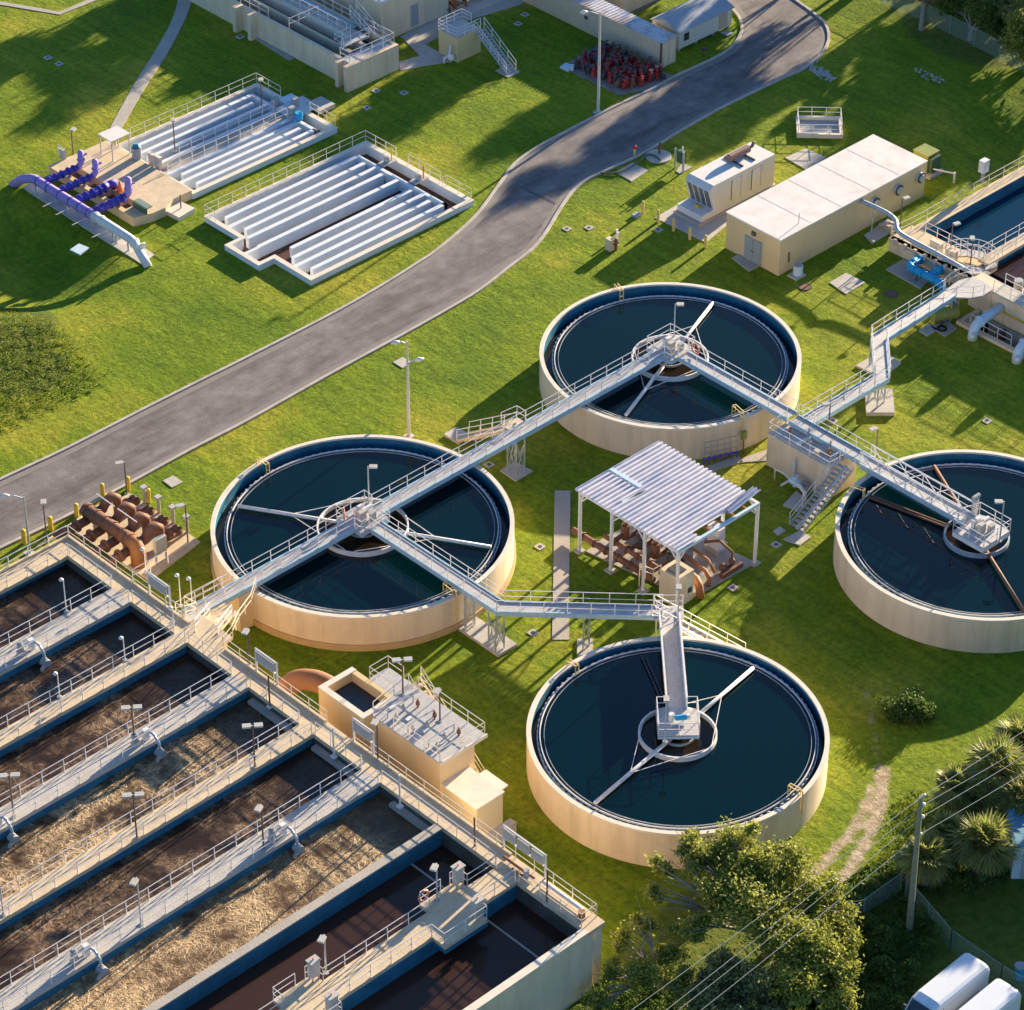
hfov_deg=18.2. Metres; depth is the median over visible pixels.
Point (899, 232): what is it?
silver pipe
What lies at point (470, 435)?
stairs
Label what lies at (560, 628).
path
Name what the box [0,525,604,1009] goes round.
aeration basin
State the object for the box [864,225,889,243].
concrete slab
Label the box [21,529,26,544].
bollard
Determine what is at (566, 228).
valve cover
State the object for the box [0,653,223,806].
water
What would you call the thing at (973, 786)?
power line
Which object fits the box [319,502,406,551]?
water
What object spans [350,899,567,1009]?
water
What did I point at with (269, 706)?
post
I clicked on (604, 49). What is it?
salvaged valve
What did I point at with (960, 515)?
footbridge
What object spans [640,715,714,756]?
water
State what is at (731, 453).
valve manifold
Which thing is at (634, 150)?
bollard
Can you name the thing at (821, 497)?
stairs
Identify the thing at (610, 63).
salvaged valve
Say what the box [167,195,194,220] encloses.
pump pad
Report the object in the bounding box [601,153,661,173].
hose
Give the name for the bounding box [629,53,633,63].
salvaged valve
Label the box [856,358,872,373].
concrete slab
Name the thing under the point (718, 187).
generator
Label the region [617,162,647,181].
concrete slab
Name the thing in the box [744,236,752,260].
door
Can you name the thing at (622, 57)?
salvaged valve
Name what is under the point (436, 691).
lamp post
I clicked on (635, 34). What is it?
storage container
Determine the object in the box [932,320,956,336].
concrete slab
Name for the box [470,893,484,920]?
control cabinet
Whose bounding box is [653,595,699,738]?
footbridge
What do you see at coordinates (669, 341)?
drive unit
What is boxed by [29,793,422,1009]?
water
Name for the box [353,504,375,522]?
drive unit
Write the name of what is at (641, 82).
salvaged valve
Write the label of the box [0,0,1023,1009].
ground
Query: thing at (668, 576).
cream cabinet
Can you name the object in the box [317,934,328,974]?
lamp post
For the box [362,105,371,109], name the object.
valve cover
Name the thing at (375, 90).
valve cover
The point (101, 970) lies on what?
mixer assembly
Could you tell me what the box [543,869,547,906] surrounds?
post
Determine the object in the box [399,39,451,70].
path
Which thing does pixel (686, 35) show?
window
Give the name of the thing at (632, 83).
salvaged valve
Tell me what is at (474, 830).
post
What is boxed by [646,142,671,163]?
well cover
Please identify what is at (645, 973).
tree
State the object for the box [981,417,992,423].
valve cover
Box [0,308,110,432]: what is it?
weeds
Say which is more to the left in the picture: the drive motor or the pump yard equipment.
the pump yard equipment
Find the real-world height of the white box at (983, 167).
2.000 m
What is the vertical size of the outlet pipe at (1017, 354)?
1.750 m
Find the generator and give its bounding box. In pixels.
[673,141,775,226]
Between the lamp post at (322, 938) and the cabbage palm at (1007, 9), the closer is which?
the lamp post at (322, 938)
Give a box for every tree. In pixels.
[579,896,697,1009]
[639,813,865,973]
[678,942,788,1009]
[766,913,866,1009]
[927,0,1014,40]
[993,3,1023,64]
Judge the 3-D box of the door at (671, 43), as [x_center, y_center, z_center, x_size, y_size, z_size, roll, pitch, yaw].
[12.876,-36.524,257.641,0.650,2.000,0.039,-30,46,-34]
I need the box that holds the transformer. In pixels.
[913,143,943,179]
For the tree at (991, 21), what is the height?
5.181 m
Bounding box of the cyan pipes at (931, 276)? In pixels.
[907,254,946,291]
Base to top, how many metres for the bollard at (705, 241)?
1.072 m
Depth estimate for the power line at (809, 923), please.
168.71 m
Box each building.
[314,0,448,38]
[605,0,654,11]
[725,134,927,275]
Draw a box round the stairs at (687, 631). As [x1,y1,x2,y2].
[651,596,745,647]
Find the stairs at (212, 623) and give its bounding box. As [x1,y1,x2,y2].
[184,576,256,647]
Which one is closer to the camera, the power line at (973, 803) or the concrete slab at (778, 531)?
the power line at (973, 803)
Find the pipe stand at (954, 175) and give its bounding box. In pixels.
[933,168,955,182]
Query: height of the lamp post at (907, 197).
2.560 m
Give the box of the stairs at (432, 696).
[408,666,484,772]
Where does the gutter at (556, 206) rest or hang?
on the ground at (195, 300)
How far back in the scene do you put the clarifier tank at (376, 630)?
201.89 m
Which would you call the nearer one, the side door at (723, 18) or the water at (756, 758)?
the water at (756, 758)
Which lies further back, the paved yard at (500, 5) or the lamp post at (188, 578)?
the paved yard at (500, 5)
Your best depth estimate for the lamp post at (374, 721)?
181.63 m
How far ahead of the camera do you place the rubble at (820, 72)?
257.08 m
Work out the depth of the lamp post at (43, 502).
205.89 m
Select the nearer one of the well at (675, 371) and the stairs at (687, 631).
the stairs at (687, 631)
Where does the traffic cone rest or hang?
on the filter platform at (159, 191)
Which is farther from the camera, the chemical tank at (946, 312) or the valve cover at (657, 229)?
the valve cover at (657, 229)
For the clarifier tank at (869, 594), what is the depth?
200.60 m
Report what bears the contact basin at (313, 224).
on the ground at (195, 300)
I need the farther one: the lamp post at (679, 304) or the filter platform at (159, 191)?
the filter platform at (159, 191)
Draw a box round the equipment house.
[440,766,515,843]
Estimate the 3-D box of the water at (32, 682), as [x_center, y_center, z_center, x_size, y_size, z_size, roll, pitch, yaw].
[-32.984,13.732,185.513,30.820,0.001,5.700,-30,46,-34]
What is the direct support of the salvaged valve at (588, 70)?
on the gravel pad at (608, 86)
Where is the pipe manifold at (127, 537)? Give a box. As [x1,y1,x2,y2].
[52,484,190,568]
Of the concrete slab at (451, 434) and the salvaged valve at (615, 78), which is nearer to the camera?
the concrete slab at (451, 434)
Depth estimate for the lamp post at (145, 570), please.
196.41 m
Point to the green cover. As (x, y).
(140, 205)
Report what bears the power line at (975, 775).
attached to the utility pole
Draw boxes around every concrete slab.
[22,183,154,264]
[36,494,199,579]
[70,244,88,254]
[163,476,182,487]
[255,38,294,60]
[393,357,411,368]
[444,427,466,444]
[458,617,516,656]
[495,66,519,77]
[500,462,532,481]
[577,639,592,656]
[586,526,750,597]
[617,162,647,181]
[655,205,726,241]
[676,164,691,173]
[704,456,742,471]
[732,254,759,271]
[740,450,766,462]
[773,527,785,535]
[783,491,807,511]
[783,530,810,545]
[785,149,825,169]
[829,273,864,293]
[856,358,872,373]
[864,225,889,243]
[865,388,894,415]
[886,259,928,289]
[889,356,900,371]
[919,324,936,335]
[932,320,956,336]
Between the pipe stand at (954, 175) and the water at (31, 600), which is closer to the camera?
the water at (31, 600)
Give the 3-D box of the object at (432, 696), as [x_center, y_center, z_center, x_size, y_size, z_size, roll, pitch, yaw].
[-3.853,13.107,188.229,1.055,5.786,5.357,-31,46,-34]
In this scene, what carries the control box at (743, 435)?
on the ground at (195, 300)
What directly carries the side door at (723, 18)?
in the utility shed at (690, 22)
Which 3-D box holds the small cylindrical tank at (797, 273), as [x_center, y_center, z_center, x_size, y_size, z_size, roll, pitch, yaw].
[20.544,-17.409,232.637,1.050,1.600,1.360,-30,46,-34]
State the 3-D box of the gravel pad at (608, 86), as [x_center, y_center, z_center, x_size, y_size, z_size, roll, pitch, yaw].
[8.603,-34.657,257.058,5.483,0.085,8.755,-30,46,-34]
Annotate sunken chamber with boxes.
[956,309,1023,358]
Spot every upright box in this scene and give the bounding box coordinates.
[147,151,154,166]
[154,154,162,169]
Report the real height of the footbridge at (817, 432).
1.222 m
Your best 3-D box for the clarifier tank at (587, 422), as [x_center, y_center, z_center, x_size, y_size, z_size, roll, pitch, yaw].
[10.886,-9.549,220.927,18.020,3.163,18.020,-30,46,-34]
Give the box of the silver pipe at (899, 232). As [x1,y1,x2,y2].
[859,199,967,278]
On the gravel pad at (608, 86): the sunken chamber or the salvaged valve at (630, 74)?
the salvaged valve at (630, 74)
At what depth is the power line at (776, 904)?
165.71 m
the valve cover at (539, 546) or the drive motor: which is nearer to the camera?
the drive motor
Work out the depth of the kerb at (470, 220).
231.91 m
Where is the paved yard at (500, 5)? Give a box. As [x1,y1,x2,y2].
[405,0,524,43]
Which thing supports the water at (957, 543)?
in the clarifier tank at (869, 594)
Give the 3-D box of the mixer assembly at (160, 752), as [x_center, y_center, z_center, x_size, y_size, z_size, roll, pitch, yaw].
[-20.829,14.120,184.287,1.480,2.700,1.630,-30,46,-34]
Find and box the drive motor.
[668,712,689,721]
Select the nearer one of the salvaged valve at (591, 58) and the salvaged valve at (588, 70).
the salvaged valve at (588, 70)
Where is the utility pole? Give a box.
[906,794,925,931]
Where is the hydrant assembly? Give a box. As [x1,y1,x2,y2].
[605,229,618,251]
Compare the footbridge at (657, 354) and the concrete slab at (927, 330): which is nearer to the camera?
the footbridge at (657, 354)
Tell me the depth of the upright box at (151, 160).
243.94 m
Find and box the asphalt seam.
[525,188,555,204]
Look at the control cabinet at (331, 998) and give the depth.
166.38 m
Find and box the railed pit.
[796,107,842,138]
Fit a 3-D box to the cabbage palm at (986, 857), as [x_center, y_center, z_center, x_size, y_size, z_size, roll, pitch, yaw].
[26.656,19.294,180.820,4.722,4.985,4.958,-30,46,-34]
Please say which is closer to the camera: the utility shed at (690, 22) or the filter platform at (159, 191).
the filter platform at (159, 191)
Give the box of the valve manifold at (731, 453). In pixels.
[702,435,738,464]
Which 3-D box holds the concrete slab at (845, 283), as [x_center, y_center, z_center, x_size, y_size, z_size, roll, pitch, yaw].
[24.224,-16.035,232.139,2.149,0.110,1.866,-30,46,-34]
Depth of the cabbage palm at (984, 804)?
183.32 m
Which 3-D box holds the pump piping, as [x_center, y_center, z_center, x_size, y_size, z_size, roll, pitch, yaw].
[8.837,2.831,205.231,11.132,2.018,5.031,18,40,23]
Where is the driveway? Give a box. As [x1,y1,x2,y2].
[633,0,658,13]
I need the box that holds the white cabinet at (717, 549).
[704,521,725,556]
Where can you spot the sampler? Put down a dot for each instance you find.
(136, 151)
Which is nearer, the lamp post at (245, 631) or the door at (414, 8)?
the lamp post at (245, 631)
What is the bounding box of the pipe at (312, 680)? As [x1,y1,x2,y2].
[279,669,332,695]
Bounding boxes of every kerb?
[0,0,829,549]
[0,8,742,480]
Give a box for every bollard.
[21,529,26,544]
[47,516,52,531]
[73,503,78,517]
[99,483,104,496]
[126,476,130,491]
[146,488,150,502]
[633,145,636,155]
[641,201,644,213]
[656,209,659,222]
[672,218,675,231]
[688,227,691,239]
[704,235,707,247]
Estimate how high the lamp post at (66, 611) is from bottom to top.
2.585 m
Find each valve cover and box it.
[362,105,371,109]
[371,88,380,92]
[399,90,408,94]
[483,461,494,467]
[513,21,522,25]
[520,12,529,16]
[527,629,538,636]
[534,543,545,549]
[562,226,571,231]
[584,225,593,230]
[653,227,662,232]
[727,584,738,591]
[770,541,781,548]
[827,417,838,423]
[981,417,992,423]
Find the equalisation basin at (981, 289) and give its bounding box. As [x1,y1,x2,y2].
[889,156,1023,346]
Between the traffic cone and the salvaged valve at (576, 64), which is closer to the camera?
the traffic cone
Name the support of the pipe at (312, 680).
attached to the inlet box at (346, 696)
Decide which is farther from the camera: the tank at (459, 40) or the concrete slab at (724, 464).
the tank at (459, 40)
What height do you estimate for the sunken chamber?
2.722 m
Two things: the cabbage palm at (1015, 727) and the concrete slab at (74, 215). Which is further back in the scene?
the concrete slab at (74, 215)
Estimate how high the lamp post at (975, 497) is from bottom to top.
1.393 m
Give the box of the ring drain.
[937,325,946,331]
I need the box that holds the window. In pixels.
[684,32,688,40]
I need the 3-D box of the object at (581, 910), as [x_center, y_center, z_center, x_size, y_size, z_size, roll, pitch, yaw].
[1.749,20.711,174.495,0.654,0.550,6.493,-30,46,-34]
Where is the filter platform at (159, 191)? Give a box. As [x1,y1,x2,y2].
[48,140,191,225]
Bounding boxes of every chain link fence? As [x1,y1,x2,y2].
[765,871,902,975]
[879,0,1023,70]
[904,876,1023,995]
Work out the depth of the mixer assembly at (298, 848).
177.68 m
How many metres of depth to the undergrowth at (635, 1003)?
174.21 m
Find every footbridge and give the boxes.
[175,490,389,631]
[369,510,662,652]
[372,323,694,514]
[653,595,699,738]
[678,340,797,421]
[788,404,875,464]
[802,279,959,423]
[859,445,1011,552]
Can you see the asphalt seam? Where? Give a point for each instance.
(538, 195)
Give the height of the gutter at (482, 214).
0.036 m
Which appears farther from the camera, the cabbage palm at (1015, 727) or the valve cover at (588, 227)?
the valve cover at (588, 227)
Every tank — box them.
[210,434,515,651]
[438,9,480,63]
[526,636,829,868]
[539,282,801,459]
[766,411,856,498]
[787,252,805,280]
[833,449,1023,652]
[930,299,959,324]
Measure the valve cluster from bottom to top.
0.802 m
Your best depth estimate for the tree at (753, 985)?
171.21 m
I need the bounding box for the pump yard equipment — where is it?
[447,0,466,12]
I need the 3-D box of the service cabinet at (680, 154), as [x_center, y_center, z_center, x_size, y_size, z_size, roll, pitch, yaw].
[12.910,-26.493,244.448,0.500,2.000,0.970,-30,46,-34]
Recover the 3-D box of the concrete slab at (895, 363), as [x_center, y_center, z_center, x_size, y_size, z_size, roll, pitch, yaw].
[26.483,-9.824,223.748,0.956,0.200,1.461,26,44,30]
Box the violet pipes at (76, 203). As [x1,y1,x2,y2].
[9,150,151,267]
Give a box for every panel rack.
[147,571,171,605]
[254,647,278,684]
[352,717,374,753]
[503,824,546,878]
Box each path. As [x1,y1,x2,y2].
[0,0,96,14]
[110,0,190,127]
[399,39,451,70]
[552,491,570,639]
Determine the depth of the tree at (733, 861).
174.91 m
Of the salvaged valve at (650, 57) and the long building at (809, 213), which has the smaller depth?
the long building at (809, 213)
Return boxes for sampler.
[131,143,141,159]
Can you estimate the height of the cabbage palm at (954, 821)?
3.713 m
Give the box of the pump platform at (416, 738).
[369,656,487,801]
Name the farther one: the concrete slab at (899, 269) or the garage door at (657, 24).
the garage door at (657, 24)
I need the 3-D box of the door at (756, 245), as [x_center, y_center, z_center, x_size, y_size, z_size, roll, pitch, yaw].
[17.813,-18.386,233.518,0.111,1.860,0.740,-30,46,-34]
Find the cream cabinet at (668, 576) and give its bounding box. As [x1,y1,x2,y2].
[638,560,693,605]
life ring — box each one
[342,507,344,519]
[418,889,428,902]
[691,343,699,353]
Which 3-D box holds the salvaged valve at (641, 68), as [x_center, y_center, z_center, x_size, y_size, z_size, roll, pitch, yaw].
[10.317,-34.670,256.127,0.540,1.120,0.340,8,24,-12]
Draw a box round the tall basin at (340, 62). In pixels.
[190,0,398,92]
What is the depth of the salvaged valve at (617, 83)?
254.83 m
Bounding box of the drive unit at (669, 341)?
[662,335,683,352]
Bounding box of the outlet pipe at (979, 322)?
[967,302,1004,340]
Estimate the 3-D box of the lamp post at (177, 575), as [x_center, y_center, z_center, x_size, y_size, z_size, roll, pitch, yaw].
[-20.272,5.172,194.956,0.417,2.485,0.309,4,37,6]
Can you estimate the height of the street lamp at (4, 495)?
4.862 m
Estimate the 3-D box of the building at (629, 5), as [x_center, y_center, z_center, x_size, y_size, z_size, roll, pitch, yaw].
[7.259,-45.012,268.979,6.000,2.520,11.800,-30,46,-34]
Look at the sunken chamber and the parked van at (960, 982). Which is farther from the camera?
the sunken chamber
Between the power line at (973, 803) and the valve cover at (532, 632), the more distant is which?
the valve cover at (532, 632)
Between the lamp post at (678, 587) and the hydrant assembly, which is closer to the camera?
the lamp post at (678, 587)
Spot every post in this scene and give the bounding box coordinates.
[0,772,19,818]
[0,884,5,916]
[40,499,47,541]
[53,672,61,698]
[59,578,68,613]
[70,127,76,154]
[115,460,128,494]
[119,636,127,661]
[121,704,141,747]
[122,791,143,839]
[129,877,142,925]
[140,547,147,573]
[168,606,175,623]
[171,117,176,151]
[174,573,182,607]
[176,503,188,542]
[186,577,194,608]
[241,628,252,665]
[242,722,262,768]
[254,804,265,850]
[258,77,263,112]
[266,675,271,709]
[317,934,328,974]
[330,727,337,759]
[367,464,376,503]
[370,718,378,761]
[392,656,412,695]
[396,774,403,809]
[430,863,439,901]
[432,687,442,722]
[473,817,475,846]
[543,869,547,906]
[662,695,669,743]
[672,302,683,337]
[675,584,681,625]
[821,401,830,430]
[869,426,878,457]
[899,195,910,228]
[950,221,960,247]
[968,236,974,268]
[972,493,980,513]
[994,499,1004,541]
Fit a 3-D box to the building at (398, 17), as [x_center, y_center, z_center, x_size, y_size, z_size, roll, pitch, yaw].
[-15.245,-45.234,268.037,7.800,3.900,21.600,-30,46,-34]
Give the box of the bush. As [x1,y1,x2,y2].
[875,683,937,732]
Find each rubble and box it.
[799,61,836,81]
[914,68,944,82]
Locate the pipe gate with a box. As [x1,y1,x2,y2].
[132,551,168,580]
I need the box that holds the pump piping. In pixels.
[571,521,742,598]
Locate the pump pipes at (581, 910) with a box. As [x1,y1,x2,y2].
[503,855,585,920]
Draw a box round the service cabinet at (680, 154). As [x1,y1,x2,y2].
[674,146,686,172]
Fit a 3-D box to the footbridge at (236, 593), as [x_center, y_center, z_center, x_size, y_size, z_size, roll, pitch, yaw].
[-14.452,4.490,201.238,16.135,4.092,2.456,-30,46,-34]
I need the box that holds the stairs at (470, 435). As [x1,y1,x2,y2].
[456,405,523,442]
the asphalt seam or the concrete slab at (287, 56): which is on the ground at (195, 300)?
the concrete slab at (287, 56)
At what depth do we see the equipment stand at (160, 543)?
204.41 m
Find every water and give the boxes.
[0,564,103,647]
[0,612,165,729]
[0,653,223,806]
[0,697,285,900]
[0,744,347,989]
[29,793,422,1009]
[185,845,482,1009]
[227,450,497,611]
[237,0,370,52]
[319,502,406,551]
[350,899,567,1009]
[540,649,814,827]
[555,297,784,424]
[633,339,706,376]
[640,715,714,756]
[851,465,1023,614]
[935,186,1023,286]
[945,523,1007,552]
[992,252,1023,288]
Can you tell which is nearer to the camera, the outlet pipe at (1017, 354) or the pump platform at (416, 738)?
the pump platform at (416, 738)
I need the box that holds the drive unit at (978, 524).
[971,516,994,535]
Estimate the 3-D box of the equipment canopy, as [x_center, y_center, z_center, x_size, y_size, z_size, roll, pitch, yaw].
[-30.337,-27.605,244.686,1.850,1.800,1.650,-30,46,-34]
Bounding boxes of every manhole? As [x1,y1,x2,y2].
[798,283,811,290]
[885,290,897,297]
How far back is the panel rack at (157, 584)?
193.79 m
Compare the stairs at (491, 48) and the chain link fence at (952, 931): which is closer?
the chain link fence at (952, 931)
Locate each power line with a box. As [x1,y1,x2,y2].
[632,796,922,1009]
[667,808,918,1009]
[679,820,917,1009]
[703,836,917,1008]
[923,773,1022,832]
[924,756,1022,815]
[927,731,1022,793]
[927,747,1022,802]
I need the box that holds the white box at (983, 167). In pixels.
[978,157,989,183]
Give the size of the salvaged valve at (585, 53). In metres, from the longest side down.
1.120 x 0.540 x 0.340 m
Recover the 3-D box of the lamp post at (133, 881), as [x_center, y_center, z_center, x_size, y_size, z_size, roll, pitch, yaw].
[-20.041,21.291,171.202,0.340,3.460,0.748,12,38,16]
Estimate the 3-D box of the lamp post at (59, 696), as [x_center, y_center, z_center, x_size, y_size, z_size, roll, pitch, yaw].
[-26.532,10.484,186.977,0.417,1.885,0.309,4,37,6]
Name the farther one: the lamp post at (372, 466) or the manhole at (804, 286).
the manhole at (804, 286)
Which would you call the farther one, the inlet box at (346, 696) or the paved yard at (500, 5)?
the paved yard at (500, 5)
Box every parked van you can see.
[903,953,989,1009]
[959,979,1020,1009]
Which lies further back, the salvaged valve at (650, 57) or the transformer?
the salvaged valve at (650, 57)
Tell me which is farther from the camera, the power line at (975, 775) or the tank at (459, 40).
the tank at (459, 40)
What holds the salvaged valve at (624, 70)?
on the gravel pad at (608, 86)
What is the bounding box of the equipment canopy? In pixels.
[98,126,130,160]
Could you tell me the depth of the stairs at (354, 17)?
258.31 m
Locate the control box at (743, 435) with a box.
[741,430,746,451]
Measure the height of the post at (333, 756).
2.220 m
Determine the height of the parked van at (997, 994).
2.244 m
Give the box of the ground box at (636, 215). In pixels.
[631,211,641,218]
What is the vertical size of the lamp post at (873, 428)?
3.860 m
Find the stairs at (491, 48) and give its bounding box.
[474,17,515,74]
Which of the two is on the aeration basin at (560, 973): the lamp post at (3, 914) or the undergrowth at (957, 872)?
the lamp post at (3, 914)
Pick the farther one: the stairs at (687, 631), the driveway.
the driveway
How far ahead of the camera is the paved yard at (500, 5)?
265.43 m
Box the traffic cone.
[114,181,124,193]
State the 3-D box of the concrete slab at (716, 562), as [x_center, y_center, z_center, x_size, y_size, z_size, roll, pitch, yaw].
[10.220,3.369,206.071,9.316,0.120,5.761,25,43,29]
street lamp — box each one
[0,493,34,555]
[391,340,423,438]
[580,10,600,113]
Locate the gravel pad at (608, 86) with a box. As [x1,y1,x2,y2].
[568,44,671,94]
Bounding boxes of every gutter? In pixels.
[0,0,749,486]
[0,0,826,545]
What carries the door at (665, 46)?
in the storage container
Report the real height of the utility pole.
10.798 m
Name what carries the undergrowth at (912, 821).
on the ground at (195, 300)
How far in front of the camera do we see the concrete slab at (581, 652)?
198.54 m
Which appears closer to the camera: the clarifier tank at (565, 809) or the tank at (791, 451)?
the clarifier tank at (565, 809)
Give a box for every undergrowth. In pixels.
[569,949,690,1009]
[739,856,950,1009]
[869,787,936,874]
[893,736,1016,899]
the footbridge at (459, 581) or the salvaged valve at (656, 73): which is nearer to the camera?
the footbridge at (459, 581)
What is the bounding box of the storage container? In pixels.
[523,0,676,67]
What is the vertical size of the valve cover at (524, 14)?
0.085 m
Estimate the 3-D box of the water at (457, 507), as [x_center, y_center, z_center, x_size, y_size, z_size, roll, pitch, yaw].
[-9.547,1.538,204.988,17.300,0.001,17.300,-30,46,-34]
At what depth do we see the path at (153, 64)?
258.20 m
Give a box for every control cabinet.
[305,954,320,981]
[323,989,339,1009]
[450,860,465,887]
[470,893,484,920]
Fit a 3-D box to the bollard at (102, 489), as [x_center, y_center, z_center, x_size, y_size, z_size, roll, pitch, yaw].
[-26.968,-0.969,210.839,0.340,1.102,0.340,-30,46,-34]
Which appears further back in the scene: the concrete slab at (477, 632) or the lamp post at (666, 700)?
the concrete slab at (477, 632)
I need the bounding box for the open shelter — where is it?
[573,440,760,605]
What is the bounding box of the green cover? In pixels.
[132,198,151,214]
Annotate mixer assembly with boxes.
[0,813,19,848]
[16,637,51,671]
[69,942,108,980]
[130,727,166,762]
[267,821,304,858]
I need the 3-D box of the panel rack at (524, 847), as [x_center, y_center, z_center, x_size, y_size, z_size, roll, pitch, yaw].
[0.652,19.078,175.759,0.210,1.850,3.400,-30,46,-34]
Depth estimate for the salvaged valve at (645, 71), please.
255.62 m
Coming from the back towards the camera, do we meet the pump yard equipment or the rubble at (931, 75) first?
the pump yard equipment
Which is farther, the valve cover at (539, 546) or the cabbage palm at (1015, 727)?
the valve cover at (539, 546)
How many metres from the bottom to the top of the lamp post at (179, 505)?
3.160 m
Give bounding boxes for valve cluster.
[879,219,899,234]
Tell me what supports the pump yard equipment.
on the paved yard at (500, 5)
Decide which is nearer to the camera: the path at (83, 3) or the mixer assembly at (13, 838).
the mixer assembly at (13, 838)
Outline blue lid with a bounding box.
[560,63,569,71]
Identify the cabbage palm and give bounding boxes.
[887,825,956,890]
[910,0,935,30]
[922,807,975,862]
[927,762,980,812]
[944,776,998,818]
[944,809,1023,881]
[960,729,1023,809]
[988,711,1023,763]
[990,768,1023,817]
[993,0,1023,20]
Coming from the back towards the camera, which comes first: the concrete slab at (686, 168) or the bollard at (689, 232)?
the concrete slab at (686, 168)
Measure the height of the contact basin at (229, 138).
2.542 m
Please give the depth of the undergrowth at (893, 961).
177.37 m
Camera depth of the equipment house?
183.45 m
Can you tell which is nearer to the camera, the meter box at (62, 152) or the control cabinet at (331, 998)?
the control cabinet at (331, 998)
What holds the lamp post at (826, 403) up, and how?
on the tank at (791, 451)
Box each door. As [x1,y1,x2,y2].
[411,3,418,26]
[656,22,675,34]
[662,42,667,66]
[669,39,674,62]
[719,11,727,29]
[731,176,740,199]
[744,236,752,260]
[751,165,761,189]
[752,240,760,264]
[1020,854,1023,878]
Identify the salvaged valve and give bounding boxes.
[573,58,579,69]
[580,57,585,70]
[584,47,587,60]
[585,64,591,74]
[589,52,594,63]
[591,64,596,76]
[593,52,597,62]
[600,69,606,79]
[601,46,607,57]
[607,72,612,82]
[608,58,612,70]
[611,55,616,69]
[612,71,616,84]
[614,77,620,87]
[621,50,624,61]
[621,66,626,76]
[621,76,628,89]
[627,67,632,80]
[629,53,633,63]
[629,75,635,88]
[633,70,638,83]
[637,64,643,76]
[638,75,644,86]
[643,66,647,80]
[646,56,652,68]
[647,69,652,82]
[653,65,659,79]
[659,69,666,79]
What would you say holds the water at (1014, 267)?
in the equalisation basin at (981, 289)
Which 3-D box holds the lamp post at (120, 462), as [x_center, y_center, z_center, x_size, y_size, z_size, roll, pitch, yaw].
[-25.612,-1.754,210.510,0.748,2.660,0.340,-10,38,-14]
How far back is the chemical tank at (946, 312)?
227.42 m
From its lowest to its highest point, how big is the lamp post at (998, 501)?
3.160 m
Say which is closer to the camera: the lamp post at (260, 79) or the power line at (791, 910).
the power line at (791, 910)
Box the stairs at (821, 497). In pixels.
[789,449,854,532]
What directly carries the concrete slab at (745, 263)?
on the ground at (195, 300)
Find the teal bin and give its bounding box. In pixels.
[1014,961,1023,980]
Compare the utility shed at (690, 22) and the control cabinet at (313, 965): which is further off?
the utility shed at (690, 22)
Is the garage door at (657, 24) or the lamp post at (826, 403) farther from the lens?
the garage door at (657, 24)
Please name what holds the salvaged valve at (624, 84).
on the gravel pad at (608, 86)
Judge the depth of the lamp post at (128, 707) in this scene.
182.30 m
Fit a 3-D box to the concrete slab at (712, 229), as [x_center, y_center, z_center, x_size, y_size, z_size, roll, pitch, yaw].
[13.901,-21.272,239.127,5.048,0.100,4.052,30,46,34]
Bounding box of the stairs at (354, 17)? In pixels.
[349,0,391,40]
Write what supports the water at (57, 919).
in the aeration basin at (560, 973)
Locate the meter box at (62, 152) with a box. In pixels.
[57,145,66,159]
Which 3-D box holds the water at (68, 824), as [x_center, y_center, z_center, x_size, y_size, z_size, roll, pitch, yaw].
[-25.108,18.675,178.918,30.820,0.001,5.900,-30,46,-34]
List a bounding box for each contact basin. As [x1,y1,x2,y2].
[116,73,337,198]
[203,130,473,285]
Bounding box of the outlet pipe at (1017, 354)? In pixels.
[1012,338,1023,364]
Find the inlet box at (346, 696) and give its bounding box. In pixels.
[318,667,396,750]
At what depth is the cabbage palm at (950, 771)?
183.37 m
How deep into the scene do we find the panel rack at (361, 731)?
183.02 m
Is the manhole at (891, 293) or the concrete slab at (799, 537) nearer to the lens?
the concrete slab at (799, 537)
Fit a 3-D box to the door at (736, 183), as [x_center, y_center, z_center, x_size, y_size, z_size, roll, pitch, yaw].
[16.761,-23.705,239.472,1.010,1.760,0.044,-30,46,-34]
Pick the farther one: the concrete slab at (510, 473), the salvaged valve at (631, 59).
the salvaged valve at (631, 59)
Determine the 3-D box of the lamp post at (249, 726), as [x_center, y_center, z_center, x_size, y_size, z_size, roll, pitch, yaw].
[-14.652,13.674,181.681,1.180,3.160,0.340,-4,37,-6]
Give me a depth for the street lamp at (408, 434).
214.03 m
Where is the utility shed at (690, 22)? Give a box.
[650,0,734,51]
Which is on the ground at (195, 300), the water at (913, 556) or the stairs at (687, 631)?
the stairs at (687, 631)
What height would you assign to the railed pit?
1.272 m
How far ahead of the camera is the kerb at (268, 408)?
229.38 m
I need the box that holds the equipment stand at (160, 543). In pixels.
[153,533,166,564]
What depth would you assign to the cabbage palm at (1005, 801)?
182.98 m
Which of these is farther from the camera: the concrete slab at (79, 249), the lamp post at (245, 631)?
the concrete slab at (79, 249)
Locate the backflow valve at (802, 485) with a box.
[774,469,808,500]
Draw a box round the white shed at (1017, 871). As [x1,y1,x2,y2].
[1006,799,1023,878]
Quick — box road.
[0,0,826,540]
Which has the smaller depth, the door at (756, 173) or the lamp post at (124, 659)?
the lamp post at (124, 659)
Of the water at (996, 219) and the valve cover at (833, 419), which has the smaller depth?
the valve cover at (833, 419)

